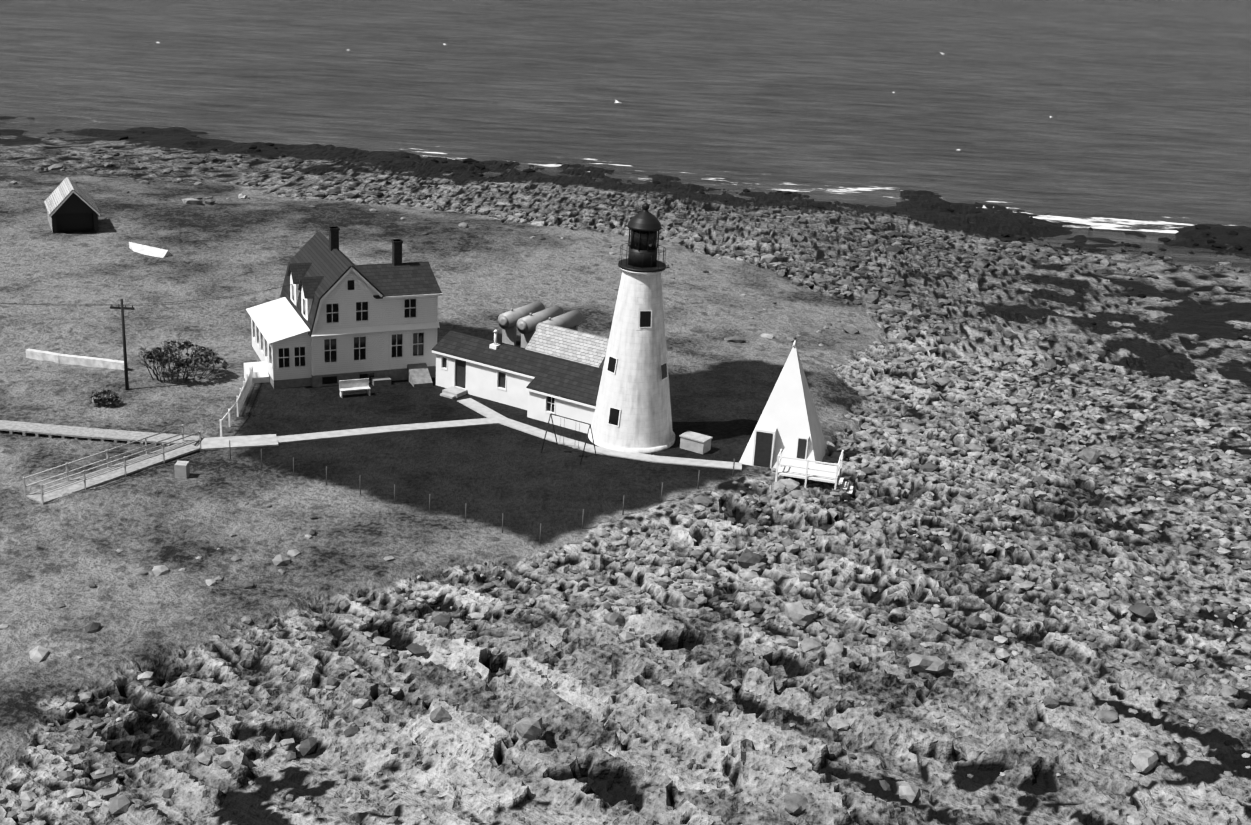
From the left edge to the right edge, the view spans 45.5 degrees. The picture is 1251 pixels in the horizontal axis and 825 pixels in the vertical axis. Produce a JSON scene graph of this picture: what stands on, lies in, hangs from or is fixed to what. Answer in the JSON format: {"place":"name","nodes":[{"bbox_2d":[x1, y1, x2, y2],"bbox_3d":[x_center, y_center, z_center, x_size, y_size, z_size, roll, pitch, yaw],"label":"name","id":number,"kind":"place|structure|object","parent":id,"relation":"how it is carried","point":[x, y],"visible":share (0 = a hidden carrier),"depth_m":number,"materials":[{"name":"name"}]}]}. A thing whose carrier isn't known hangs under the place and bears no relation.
{"place":"outdoors","nodes":[
{"label":"outdoors","id":0,"kind":"place"},
{"bbox_2d":[0,116,1250,824],"bbox_3d":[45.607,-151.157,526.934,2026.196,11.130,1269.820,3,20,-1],"label":"terrain","id":1,"kind":"structure","parent":0,"point":[588,756],"depth_m":73.63,"materials":[{"name":"grey stone"}]},
{"bbox_2d":[44,177,99,232],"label":"storage shed","id":2,"kind":"structure","parent":1,"relation":"on","point":[70,205],"depth_m":123.17,"materials":[{"name":"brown wood"}]},
{"bbox_2d":[0,420,202,504],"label":"boardwalk ramp","id":3,"kind":"structure","parent":1,"relation":"on","point":[183,444],"depth_m":78.53,"materials":[{"name":"grey wood"}]},
{"bbox_2d":[88,389,121,406],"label":"shrub","id":4,"kind":"object","parent":1,"relation":"on","point":[109,397],"visible":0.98,"depth_m":85.51,"materials":[{"name":"grey plant"}]},
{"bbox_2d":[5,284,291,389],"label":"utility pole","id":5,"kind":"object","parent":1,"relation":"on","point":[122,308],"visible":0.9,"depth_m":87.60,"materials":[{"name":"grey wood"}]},
{"bbox_2d":[130,331,229,382],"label":"bush","id":6,"kind":"object","parent":1,"relation":"on","point":[206,355],"visible":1,"depth_m":89.77,"materials":[{"name":"grey plant"}]},
{"bbox_2d":[244,226,441,388],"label":"keepers house","id":7,"kind":"structure","parent":1,"relation":"on","point":[333,315],"depth_m":91.12,"materials":[{"name":"white wood"}]},
{"bbox_2d":[26,242,712,463],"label":"yard furnishings","id":8,"kind":"object","parent":1,"relation":"on","point":[695,442],"visible":0.9,"depth_m":91.72,"materials":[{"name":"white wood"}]},
{"bbox_2d":[197,398,741,469],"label":"concrete paths","id":9,"kind":"structure","parent":1,"relation":"on","point":[492,416],"depth_m":83.25,"materials":[{"name":"white concrete"}]},
{"bbox_2d":[220,366,734,542],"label":"fences","id":10,"kind":"object","parent":1,"relation":"on","point":[243,394],"visible":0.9,"depth_m":83.02,"materials":[{"name":"white paint"}]},
{"bbox_2d":[432,322,608,433],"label":"outbuilding","id":11,"kind":"structure","parent":1,"relation":"on","point":[546,372],"depth_m":89.00,"materials":[{"name":"white paint"}]},
{"bbox_2d":[498,301,582,347],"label":"storage tanks","id":12,"kind":"object","parent":1,"relation":"on","point":[526,320],"visible":0.83,"depth_m":100.18,"materials":[{"name":"metal"}]},
{"bbox_2d":[0,131,1250,824],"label":"boulders","id":13,"kind":"object","parent":1,"relation":"on","point":[908,793],"visible":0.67,"depth_m":81.22,"materials":[{"name":"grey stone"}]},
{"bbox_2d":[588,190,674,453],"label":"lighthouse tower","id":14,"kind":"structure","parent":1,"relation":"on","point":[632,412],"depth_m":82.58,"materials":[{"name":"paint"}]},
{"bbox_2d":[739,340,853,493],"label":"pyramidal bell tower","id":15,"kind":"structure","parent":1,"relation":"on","point":[787,438],"depth_m":82.03,"materials":[{"name":"white paint"}]},
{"bbox_2d":[0,0,1250,272],"bbox_3d":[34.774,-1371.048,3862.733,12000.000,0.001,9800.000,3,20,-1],"label":"sea water","id":16,"kind":"structure","parent":0,"point":[1146,104],"depth_m":238.64,"materials":[{"name":"grey liquid"}]},
{"bbox_2d":[156,42,1050,150],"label":"gulls","id":17,"kind":"object","parent":16,"relation":"on","point":[617,102],"visible":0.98,"depth_m":200.50,"materials":[{"name":"white"}]},
{"bbox_2d":[401,146,1234,233],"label":"surf foam","id":18,"kind":"object","parent":16,"relation":"on","point":[1103,226],"visible":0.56,"depth_m":162.82,"materials":[{"name":"white"}]}
]}

